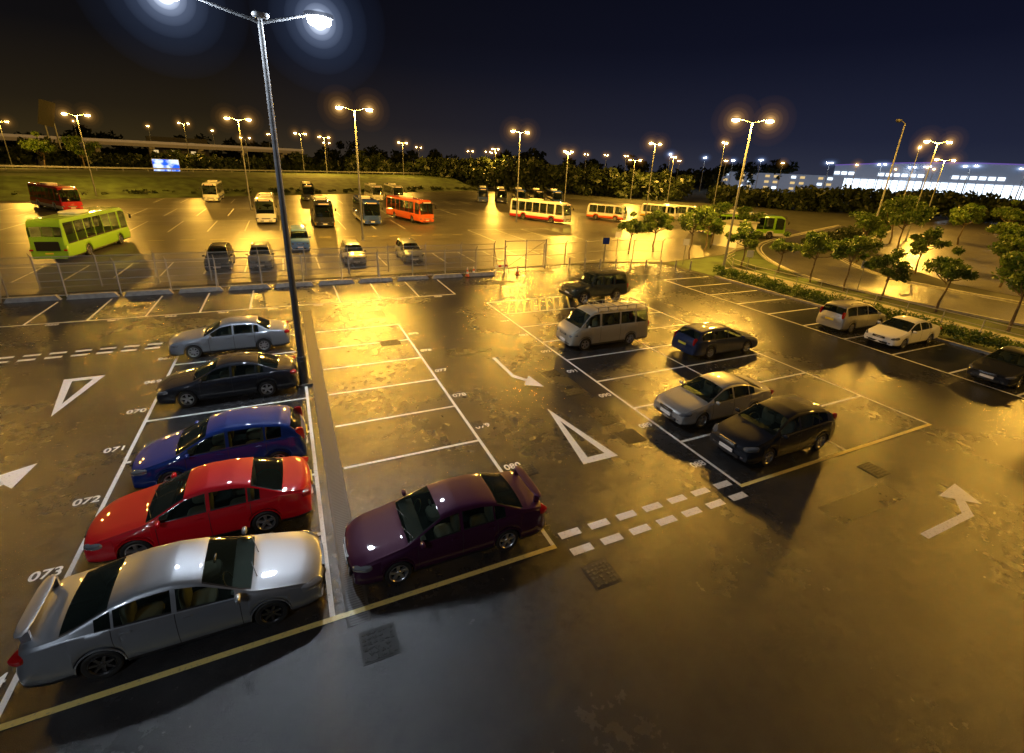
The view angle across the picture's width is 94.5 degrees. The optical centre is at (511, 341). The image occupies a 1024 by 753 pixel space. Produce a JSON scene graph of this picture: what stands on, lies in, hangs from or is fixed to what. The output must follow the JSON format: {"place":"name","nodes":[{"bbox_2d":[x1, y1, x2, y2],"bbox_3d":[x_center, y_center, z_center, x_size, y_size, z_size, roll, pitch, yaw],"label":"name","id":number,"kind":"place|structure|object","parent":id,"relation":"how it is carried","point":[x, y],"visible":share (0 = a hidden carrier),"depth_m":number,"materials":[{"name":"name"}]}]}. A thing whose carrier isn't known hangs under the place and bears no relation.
{"place":"outdoors","nodes":[
{"label":"outdoors","id":0,"kind":"place"},
{"bbox_2d":[25,207,130,258],"bbox_3d":[-36.659,-9.521,40.567,2.857,3.437,11.254,-4,21,-16],"label":"parked coach","id":1,"kind":"object","parent":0,"point":[76,232],"visible":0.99,"depth_m":38.01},
{"bbox_2d":[252,192,276,221],"bbox_3d":[-33.591,-18.373,64.633,2.857,3.437,11.254,-7,22,-24],"label":"parked coach","id":2,"kind":"object","parent":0,"point":[266,208],"visible":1,"depth_m":62.49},
{"bbox_2d":[300,181,315,200],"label":"parked coach","id":3,"kind":"object","parent":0,"point":[305,193],"visible":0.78,"depth_m":95.32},
{"bbox_2d":[309,195,335,225],"bbox_3d":[-25.633,-17.600,63.529,2.857,3.437,11.254,-7,22,-24],"label":"parked coach","id":4,"kind":"object","parent":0,"point":[321,210],"visible":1,"depth_m":60.97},
{"bbox_2d":[353,195,382,223],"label":"parked coach","id":5,"kind":"object","parent":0,"point":[371,214],"visible":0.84,"depth_m":65.73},
{"bbox_2d":[364,183,384,200],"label":"parked coach","id":6,"kind":"object","parent":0,"point":[376,193],"visible":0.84,"depth_m":101.54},
{"bbox_2d":[383,183,404,197],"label":"parked coach","id":7,"kind":"object","parent":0,"point":[392,189],"visible":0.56,"depth_m":104.82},
{"bbox_2d":[0,191,800,295],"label":"coach park asphalt","id":8,"kind":"structure","parent":0,"point":[190,233],"depth_m":55.73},
{"bbox_2d":[27,182,83,210],"bbox_3d":[-63.749,-20.224,65.927,11.254,3.437,2.857,14,23,28],"label":"parked coach","id":9,"kind":"object","parent":8,"relation":"on","point":[56,197],"visible":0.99,"depth_m":64.69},
{"bbox_2d":[199,180,224,200],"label":"parked coach","id":10,"kind":"object","parent":8,"relation":"on","point":[216,193],"visible":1,"depth_m":85.25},
{"bbox_2d":[203,241,234,270],"bbox_3d":[-22.915,-6.677,37.056,2.047,1.738,4.835,-7,22,-24],"label":"parked minivan","id":11,"kind":"object","parent":8,"relation":"on","point":[214,248],"visible":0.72,"depth_m":36.59,"materials":[{"name":"black paint"}]},
{"bbox_2d":[0,241,497,289],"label":"chain link fence","id":12,"kind":"object","parent":8,"relation":"on","point":[209,266],"visible":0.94,"depth_m":33.12,"materials":[{"name":"grey"}]},
{"bbox_2d":[245,240,273,268],"bbox_3d":[-20.280,-6.995,38.225,2.047,1.738,4.835,-7,22,-24],"label":"parked minivan","id":13,"kind":"object","parent":8,"relation":"on","point":[262,245],"visible":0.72,"depth_m":37.55,"materials":[{"name":"grey paint"}]},
{"bbox_2d":[1,198,580,281],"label":"coach park markings","id":14,"kind":"object","parent":8,"relation":"on","point":[280,229],"visible":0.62,"depth_m":51.25,"materials":[{"name":"white paint"}]},
{"bbox_2d":[289,225,310,250],"bbox_3d":[-20.700,-10.043,46.032,2.027,1.948,4.860,-7,22,-24],"label":"parked van","id":15,"kind":"object","parent":8,"relation":"on","point":[299,240],"visible":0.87,"depth_m":44.53,"materials":[{"name":"blue"}]},
{"bbox_2d":[340,239,366,264],"bbox_3d":[-13.829,-7.772,41.088,2.047,1.738,4.835,-7,22,-24],"label":"parked minivan","id":16,"kind":"object","parent":8,"relation":"on","point":[354,244],"visible":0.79,"depth_m":40.38,"materials":[{"name":"grey paint"}]},
{"bbox_2d":[335,105,372,240],"bbox_3d":[-16.147,-18.270,49.661,7.100,15.200,4.157,-5,22,-18],"label":"street lamp","id":17,"kind":"object","parent":8,"relation":"on","point":[367,109],"visible":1,"depth_m":49.55,"materials":[{"name":"metal"}]},
{"bbox_2d":[395,237,423,262],"bbox_3d":[-9.378,-8.308,43.064,2.047,1.738,4.835,-7,22,-24],"label":"parked minivan","id":18,"kind":"object","parent":8,"relation":"on","point":[404,242],"visible":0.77,"depth_m":42.56,"materials":[{"name":"grey paint"}]},
{"bbox_2d":[543,237,665,267],"bbox_3d":[8.780,-8.617,45.270,13.597,2.317,2.027,-8,23,-26],"label":"chain link fence","id":19,"kind":"object","parent":8,"relation":"on","point":[585,253],"visible":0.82,"depth_m":46.27,"materials":[{"name":"grey"}]},
{"bbox_2d":[586,203,626,220],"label":"parked minibus","id":20,"kind":"object","parent":8,"relation":"on","point":[613,215],"visible":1,"depth_m":83.05,"materials":[{"name":"white paint"}]},
{"bbox_2d":[617,211,648,252],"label":"roadside tree","id":21,"kind":"object","parent":8,"relation":"on","point":[632,226],"visible":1,"depth_m":49.56,"materials":[{"name":"green plant"}]},
{"bbox_2d":[642,209,673,251],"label":"roadside tree","id":22,"kind":"object","parent":8,"relation":"on","point":[665,220],"visible":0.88,"depth_m":51.40,"materials":[{"name":"green plant"}]},
{"bbox_2d":[640,203,678,218],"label":"parked minibus","id":23,"kind":"object","parent":8,"relation":"on","point":[675,214],"visible":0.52,"depth_m":88.81,"materials":[{"name":"white paint"}]},
{"bbox_2d":[694,210,723,250],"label":"roadside tree","id":24,"kind":"object","parent":8,"relation":"on","point":[717,224],"visible":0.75,"depth_m":54.22,"materials":[{"name":"green plant"}]},
{"bbox_2d":[708,202,732,243],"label":"roadside tree","id":25,"kind":"object","parent":8,"relation":"on","point":[721,207],"visible":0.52,"depth_m":59.70,"materials":[{"name":"green plant"}]},
{"bbox_2d":[736,205,766,220],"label":"roadside tree","id":26,"kind":"object","parent":8,"relation":"on","point":[743,212],"visible":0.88,"depth_m":65.14,"materials":[{"name":"green plant"}]},
{"bbox_2d":[386,195,435,222],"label":"parked coach","id":27,"kind":"object","parent":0,"point":[412,209],"visible":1,"depth_m":69.41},
{"bbox_2d":[477,186,489,201],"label":"parked coach","id":28,"kind":"object","parent":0,"point":[482,196],"visible":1,"depth_m":108.98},
{"bbox_2d":[494,186,506,202],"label":"parked coach","id":29,"kind":"object","parent":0,"point":[500,196],"visible":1,"depth_m":108.70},
{"bbox_2d":[0,0,1023,175],"label":"sky","id":30,"kind":"structure","parent":0,"point":[598,79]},
{"bbox_2d":[1,144,1023,354],"bbox_3d":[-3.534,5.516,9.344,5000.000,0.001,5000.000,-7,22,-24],"label":"ground","id":31,"kind":"structure","parent":0,"point":[803,220],"depth_m":99.35,"materials":[{"name":"plant"}]},
{"bbox_2d":[18,131,56,168],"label":"roadside tree","id":32,"kind":"object","parent":31,"relation":"on","point":[43,146],"visible":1,"depth_m":129.67,"materials":[{"name":"green plant"}]},
{"bbox_2d":[38,99,66,168],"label":"billboard pylon","id":33,"kind":"object","parent":31,"relation":"on","point":[46,113],"visible":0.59,"depth_m":160.06,"materials":[{"name":"metal"}]},
{"bbox_2d":[59,135,102,168],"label":"roadside tree","id":34,"kind":"object","parent":31,"relation":"on","point":[71,142],"visible":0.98,"depth_m":135.16,"materials":[{"name":"green plant"}]},
{"bbox_2d":[0,133,303,171],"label":"road viaduct","id":35,"kind":"object","parent":31,"relation":"on","point":[152,145],"visible":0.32,"depth_m":207.06,"materials":[{"name":"grey"}]},
{"bbox_2d":[151,158,180,170],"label":"illuminated billboard","id":36,"kind":"object","parent":31,"relation":"on","point":[165,163],"visible":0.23,"depth_m":124.91,"materials":[{"name":"plastic"}]},
{"bbox_2d":[145,136,209,156],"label":"office block","id":37,"kind":"structure","parent":31,"relation":"on","point":[176,140],"depth_m":242.91,"materials":[{"name":"concrete"}]},
{"bbox_2d":[0,136,355,172],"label":"treeline","id":38,"kind":"object","parent":31,"relation":"on","point":[18,154],"visible":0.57,"depth_m":161.62,"materials":[{"name":"green plant"}]},
{"bbox_2d":[0,168,481,200],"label":"grass bank","id":39,"kind":"structure","parent":31,"relation":"on","point":[113,183],"depth_m":100.07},
{"bbox_2d":[0,165,423,174],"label":"guard rail","id":40,"kind":"object","parent":39,"relation":"on","point":[123,168],"visible":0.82,"depth_m":109.02,"materials":[{"name":"metal"}]},
{"bbox_2d":[11,185,477,194],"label":"shrubs","id":41,"kind":"object","parent":31,"relation":"on","point":[146,191],"visible":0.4,"depth_m":106.53,"materials":[{"name":"green plant"}]},
{"bbox_2d":[0,124,799,188],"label":"treeline","id":42,"kind":"object","parent":31,"relation":"on","point":[709,177],"visible":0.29,"depth_m":278.63,"materials":[{"name":"green plant"}]},
{"bbox_2d":[0,263,1023,752],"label":"car park asphalt","id":43,"kind":"object","parent":31,"relation":"on","point":[780,613],"visible":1,"depth_m":11.56,"materials":[{"name":"asphalt"}]},
{"bbox_2d":[7,526,325,686],"bbox_3d":[-6.147,4.699,9.073,4.758,1.434,2.027,-7,22,-24],"label":"parked sedan","id":44,"kind":"object","parent":43,"relation":"on","point":[104,621],"visible":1,"depth_m":8.54,"materials":[{"name":"grey paint"}]},
{"bbox_2d":[83,456,312,562],"bbox_3d":[-7.289,3.798,11.371,4.616,1.417,2.027,-7,22,-23],"label":"parked sedan","id":45,"kind":"object","parent":43,"relation":"on","point":[235,495],"visible":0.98,"depth_m":10.98,"materials":[{"name":"red paint"}]},
{"bbox_2d":[129,405,307,488],"bbox_3d":[-8.229,2.883,13.562,4.350,1.517,2.027,-7,22,-24],"label":"parked hatchback","id":46,"kind":"object","parent":43,"relation":"on","point":[270,431],"visible":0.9,"depth_m":13.22,"materials":[{"name":"blue paint"}]},
{"bbox_2d":[155,352,298,406],"bbox_3d":[-10.557,1.267,17.750,4.616,1.417,2.027,-7,22,-23],"label":"parked sedan","id":47,"kind":"object","parent":43,"relation":"on","point":[240,373],"visible":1,"depth_m":17.32,"materials":[{"name":"black paint"}]},
{"bbox_2d":[168,315,290,358],"bbox_3d":[-12.845,-0.329,21.729,4.882,1.427,2.027,-7,22,-24],"label":"parked sedan","id":48,"kind":"object","parent":43,"relation":"on","point":[232,333],"visible":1,"depth_m":21.27,"materials":[{"name":"grey paint"}]},
{"bbox_2d":[3,271,494,303],"bbox_3d":[-28.803,-2.277,26.654,60.250,0.280,0.300,-7,22,-24],"label":"concrete kerb barrier","id":49,"kind":"object","parent":43,"relation":"on","point":[168,291],"visible":0.98,"depth_m":30.80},
{"bbox_2d":[165,0,333,387],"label":"street lamp","id":50,"kind":"object","parent":43,"relation":"on","point":[319,19],"visible":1,"depth_m":15.84,"materials":[{"name":"metal"}]},
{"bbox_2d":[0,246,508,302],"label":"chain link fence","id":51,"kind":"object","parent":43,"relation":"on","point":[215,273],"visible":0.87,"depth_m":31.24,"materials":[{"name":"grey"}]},
{"bbox_2d":[302,311,371,627],"bbox_3d":[-7.512,1.883,18.486,0.460,0.002,21.800,-7,22,-24],"label":"drain channel","id":52,"kind":"object","parent":43,"relation":"on","point":[354,596],"visible":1,"depth_m":13.33,"materials":[{"name":"concrete"}]},
{"bbox_2d":[0,296,705,686],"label":"bay number markings","id":53,"kind":"object","parent":43,"relation":"on","point":[648,424],"visible":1,"depth_m":14.76,"materials":[{"name":"white paint"}]},
{"bbox_2d":[358,622,400,665],"bbox_3d":[-2.498,5.681,8.914,0.680,0.018,0.680,-7,22,-24],"label":"manhole cover","id":54,"kind":"object","parent":43,"relation":"on","point":[379,643],"visible":1,"depth_m":8.89,"materials":[{"name":"black metal"}]},
{"bbox_2d":[343,465,546,584],"bbox_3d":[-1.533,4.144,11.144,4.616,1.417,2.027,-7,22,-24],"label":"parked sedan","id":55,"kind":"object","parent":43,"relation":"on","point":[439,522],"visible":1,"depth_m":10.75,"materials":[{"name":"purple paint"}]},
{"bbox_2d":[0,276,1023,730],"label":"parking bay markings","id":56,"kind":"object","parent":43,"relation":"on","point":[958,494],"visible":0.91,"depth_m":13.83,"materials":[{"name":"white paint"}]},
{"bbox_2d":[504,239,546,269],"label":"entrance gate","id":57,"kind":"structure","parent":43,"relation":"on","point":[525,267],"depth_m":40.82,"materials":[{"name":"grey"}]},
{"bbox_2d":[559,267,627,303],"bbox_3d":[5.771,-3.865,32.552,4.772,2.057,2.087,-7,22,-23],"label":"parked suv","id":58,"kind":"object","parent":43,"relation":"on","point":[581,290],"visible":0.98,"depth_m":32.04,"materials":[{"name":"grey paint"}]},
{"bbox_2d":[581,558,622,589],"bbox_3d":[2.012,5.234,10.658,0.680,0.018,0.680,-7,22,-24],"label":"manhole cover","id":59,"kind":"object","parent":43,"relation":"on","point":[601,573],"visible":1,"depth_m":10.64,"materials":[{"name":"black metal"}]},
{"bbox_2d":[556,297,648,350],"bbox_3d":[4.746,-0.961,24.567,4.860,2.118,2.027,-7,22,-24],"label":"parked van","id":60,"kind":"object","parent":43,"relation":"on","point":[616,323],"visible":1,"depth_m":24.08,"materials":[{"name":"beige paint"}]},
{"bbox_2d":[347,310,905,524],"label":"tarmac patches","id":61,"kind":"object","parent":43,"relation":"on","point":[847,509],"visible":1,"depth_m":17.47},
{"bbox_2d":[594,415,619,425],"bbox_3d":[3.459,2.866,17.172,0.760,0.018,0.560,-7,22,-24],"label":"manhole cover","id":62,"kind":"object","parent":61,"relation":"on","point":[606,420],"visible":1,"depth_m":17.15,"materials":[{"name":"black metal"}]},
{"bbox_2d":[614,428,646,444],"bbox_3d":[4.049,3.257,16.197,0.810,0.018,0.810,-7,22,-24],"label":"manhole cover","id":63,"kind":"object","parent":61,"relation":"on","point":[630,436],"visible":1,"depth_m":16.16,"materials":[{"name":"black metal"}]},
{"bbox_2d":[654,371,773,427],"bbox_3d":[7.634,2.039,17.891,4.616,1.417,2.027,-7,22,-23],"label":"parked sedan","id":64,"kind":"object","parent":43,"relation":"on","point":[700,401],"visible":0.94,"depth_m":17.38,"materials":[{"name":"grey paint"}]},
{"bbox_2d":[672,321,757,358],"bbox_3d":[10.461,-0.202,24.187,4.616,1.448,2.007,-7,22,-23],"label":"parked station wagon","id":65,"kind":"object","parent":43,"relation":"on","point":[708,340],"visible":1,"depth_m":23.49,"materials":[{"name":"blue paint"}]},
{"bbox_2d":[710,394,836,465],"bbox_3d":[8.766,2.818,15.799,4.350,1.517,2.007,-7,22,-24],"label":"parked hatchback","id":66,"kind":"object","parent":43,"relation":"on","point":[766,432],"visible":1,"depth_m":15.36,"materials":[{"name":"black paint"}]},
{"bbox_2d":[816,297,886,332],"bbox_3d":[20.993,-1.702,29.065,4.569,1.738,2.047,-7,22,-23],"label":"parked minivan","id":67,"kind":"object","parent":43,"relation":"on","point":[848,315],"visible":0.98,"depth_m":28.24,"materials":[{"name":"grey paint"}]},
{"bbox_2d":[857,462,890,477],"bbox_3d":[11.420,4.062,14.936,0.660,0.018,0.660,-7,22,-24],"label":"manhole cover","id":68,"kind":"object","parent":43,"relation":"on","point":[874,470],"visible":1,"depth_m":14.91,"materials":[{"name":"black metal"}]},
{"bbox_2d":[864,315,941,348],"bbox_3d":[22.173,-0.636,26.816,4.616,1.417,2.027,-7,22,-24],"label":"parked sedan","id":69,"kind":"object","parent":43,"relation":"on","point":[901,331],"visible":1,"depth_m":26.25,"materials":[{"name":"white paint"}]},
{"bbox_2d":[966,346,1023,388],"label":"parked sedan","id":70,"kind":"object","parent":43,"relation":"on","point":[1004,365],"visible":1,"depth_m":21.79,"materials":[{"name":"black paint"}]},
{"bbox_2d":[344,149,695,200],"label":"treeline","id":71,"kind":"object","parent":31,"relation":"on","point":[483,171],"visible":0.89,"depth_m":159.19,"materials":[{"name":"green plant"}]},
{"bbox_2d":[677,205,715,258],"bbox_3d":[18.711,-11.479,49.355,3.398,5.702,3.987,4,21,5],"label":"roadside tree","id":72,"kind":"object","parent":31,"relation":"on","point":[700,215],"visible":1,"depth_m":47.95,"materials":[{"name":"green plant"}]},
{"bbox_2d":[722,171,844,192],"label":"terminal building","id":73,"kind":"structure","parent":31,"relation":"on","point":[790,182],"depth_m":262.90,"materials":[{"name":"grey"}]},
{"bbox_2d":[714,276,991,354],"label":"planter kerb","id":74,"kind":"structure","parent":31,"relation":"on","point":[937,339],"depth_m":34.35,"materials":[{"name":"concrete"}]},
{"bbox_2d":[706,183,1023,224],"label":"treeline","id":75,"kind":"object","parent":31,"relation":"on","point":[811,197],"visible":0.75,"depth_m":125.27,"materials":[{"name":"green plant"}]},
{"bbox_2d":[849,209,890,261],"bbox_3d":[38.455,-11.217,51.135,3.706,5.641,4.349,7,21,11],"label":"roadside tree","id":76,"kind":"object","parent":31,"relation":"on","point":[875,227],"visible":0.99,"depth_m":50.56,"materials":[{"name":"green plant"}]},
{"bbox_2d":[865,119,905,252],"bbox_3d":[42.265,-17.177,54.218,1.925,14.925,0.500,-7,22,-23],"label":"street lamp","id":77,"kind":"object","parent":31,"relation":"on","point":[898,120],"visible":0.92,"depth_m":53.58,"materials":[{"name":"metal"}]},
{"bbox_2d":[833,162,1023,199],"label":"exhibition hall","id":78,"kind":"structure","parent":31,"relation":"on","point":[1004,179],"depth_m":237.60,"materials":[{"name":"grey"}]},
{"bbox_2d":[909,226,952,273],"bbox_3d":[40.692,-8.947,46.492,3.406,4.809,2.767,7,21,11],"label":"roadside tree","id":79,"kind":"object","parent":31,"relation":"on","point":[919,244],"visible":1,"depth_m":45.91,"materials":[{"name":"green plant"}]},
{"bbox_2d":[528,188,545,203],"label":"parked coach","id":80,"kind":"object","parent":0,"point":[538,195],"visible":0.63,"depth_m":112.30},
{"bbox_2d":[510,198,573,222],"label":"parked coach","id":81,"kind":"object","parent":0,"point":[554,216],"visible":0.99,"depth_m":76.72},
{"bbox_2d":[545,189,563,204],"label":"parked coach","id":82,"kind":"object","parent":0,"point":[554,195],"visible":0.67,"depth_m":112.57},
{"bbox_2d":[713,219,759,247],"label":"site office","id":83,"kind":"structure","parent":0,"point":[719,239],"depth_m":59.37,"materials":[{"name":"beige concrete"}]},
{"bbox_2d":[704,212,789,238],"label":"parked coach","id":84,"kind":"object","parent":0,"point":[773,231],"visible":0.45,"depth_m":68.11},
{"bbox_2d":[669,247,1023,351],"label":"grass verge ground","id":85,"kind":"structure","parent":0,"point":[704,265],"depth_m":39.33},
{"bbox_2d":[724,219,763,267],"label":"roadside tree","id":86,"kind":"object","parent":85,"relation":"on","point":[743,230],"visible":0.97,"depth_m":45.17,"materials":[{"name":"green plant"}]},
{"bbox_2d":[722,117,774,267],"bbox_3d":[20.837,-14.165,43.330,7.100,15.083,4.157,4,20,3],"label":"street lamp","id":87,"kind":"object","parent":85,"relation":"on","point":[735,119],"visible":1,"depth_m":43.15,"materials":[{"name":"metal"}]},
{"bbox_2d":[768,231,798,272],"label":"roadside tree","id":88,"kind":"object","parent":85,"relation":"on","point":[779,244],"visible":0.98,"depth_m":43.36,"materials":[{"name":"green plant"}]},
{"bbox_2d":[798,230,838,281],"bbox_3d":[26.162,-7.250,40.741,3.412,4.434,3.060,2,20,-2],"label":"roadside tree","id":89,"kind":"object","parent":85,"relation":"on","point":[819,243],"visible":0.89,"depth_m":40.05,"materials":[{"name":"green plant"}]},
{"bbox_2d":[828,234,884,291],"bbox_3d":[27.369,-6.333,37.952,3.443,4.771,2.934,-6,22,-21],"label":"roadside tree","id":90,"kind":"object","parent":85,"relation":"on","point":[853,250],"visible":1,"depth_m":37.40,"materials":[{"name":"green plant"}]},
{"bbox_2d":[712,264,1023,349],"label":"hedge","id":91,"kind":"object","parent":85,"relation":"on","point":[764,280],"visible":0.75,"depth_m":31.70,"materials":[{"name":"green plant"}]},
{"bbox_2d":[726,248,1023,344],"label":"pedestrian railing","id":92,"kind":"object","parent":85,"relation":"on","point":[876,298],"visible":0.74,"depth_m":33.24,"materials":[{"name":"grey"}]},
{"bbox_2d":[863,248,914,299],"bbox_3d":[28.203,-5.080,35.820,2.515,3.971,3.096,-6,22,-21],"label":"roadside tree","id":93,"kind":"object","parent":85,"relation":"on","point":[901,272],"visible":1,"depth_m":35.24,"materials":[{"name":"green plant"}]},
{"bbox_2d":[922,246,980,311],"bbox_3d":[30.296,-4.246,32.797,3.175,4.693,2.707,0,21,-6],"label":"roadside tree","id":94,"kind":"object","parent":85,"relation":"on","point":[947,267],"visible":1,"depth_m":32.21,"materials":[{"name":"green plant"}]},
{"bbox_2d":[991,250,1023,330],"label":"roadside tree","id":95,"kind":"object","parent":85,"relation":"on","point":[1012,262],"visible":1,"depth_m":29.14,"materials":[{"name":"green plant"}]},
{"bbox_2d":[725,267,1023,343],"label":"pavement","id":96,"kind":"structure","parent":0,"point":[931,317],"depth_m":34.25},
{"bbox_2d":[759,226,1023,323],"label":"curved road","id":97,"kind":"structure","parent":0,"point":[829,269],"depth_m":41.56,"materials":[{"name":"asphalt"}]},
{"bbox_2d":[801,224,891,250],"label":"shrubs","id":98,"kind":"object","parent":97,"relation":"on","point":[839,234],"visible":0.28,"depth_m":68.18,"materials":[{"name":"green plant"}]},
{"bbox_2d":[756,225,1023,325],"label":"road kerb","id":99,"kind":"structure","parent":97,"relation":"on","point":[903,300],"depth_m":38.19,"materials":[{"name":"concrete"}]},
{"bbox_2d":[875,220,1019,296],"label":"side lot asphalt","id":100,"kind":"structure","parent":0,"point":[975,239],"depth_m":65.08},
{"bbox_2d":[871,202,911,241],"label":"roadside tree","id":101,"kind":"object","parent":100,"relation":"on","point":[882,213],"visible":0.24,"depth_m":62.49,"materials":[{"name":"green plant"}]},
{"bbox_2d":[883,192,938,249],"bbox_3d":[45.680,-13.478,55.452,5.074,7.482,4.324,-3,21,-15],"label":"roadside tree","id":102,"kind":"object","parent":100,"relation":"on","point":[911,212],"visible":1,"depth_m":54.60,"materials":[{"name":"green plant"}]},
{"bbox_2d":[904,140,952,241],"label":"street lamp","id":103,"kind":"object","parent":100,"relation":"on","point":[925,141],"visible":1,"depth_m":69.30,"materials":[{"name":"metal"}]},
{"bbox_2d":[843,230,1023,303],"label":"road kerb","id":104,"kind":"structure","parent":100,"relation":"on","point":[965,292],"depth_m":41.10,"materials":[{"name":"concrete"}]},
{"bbox_2d":[948,203,985,244],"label":"roadside tree","id":105,"kind":"object","parent":100,"relation":"on","point":[977,214],"visible":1,"depth_m":69.86,"materials":[{"name":"green plant"}]},
{"bbox_2d":[985,214,1023,253],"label":"roadside tree","id":106,"kind":"object","parent":100,"relation":"on","point":[993,229],"visible":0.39,"depth_m":60.65,"materials":[{"name":"green plant"}]},
{"bbox_2d":[986,228,1023,287],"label":"roadside tree","id":107,"kind":"object","parent":100,"relation":"on","point":[1003,247],"visible":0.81,"depth_m":41.55,"materials":[{"name":"green plant"}]},
{"bbox_2d":[990,199,1023,241],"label":"roadside tree","id":108,"kind":"object","parent":100,"relation":"on","point":[1006,213],"visible":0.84,"depth_m":75.07,"materials":[{"name":"green plant"}]},
{"bbox_2d":[997,221,1023,242],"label":"roadside tree","id":109,"kind":"object","parent":100,"relation":"on","point":[1011,230],"visible":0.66,"depth_m":52.83,"materials":[{"name":"green plant"}]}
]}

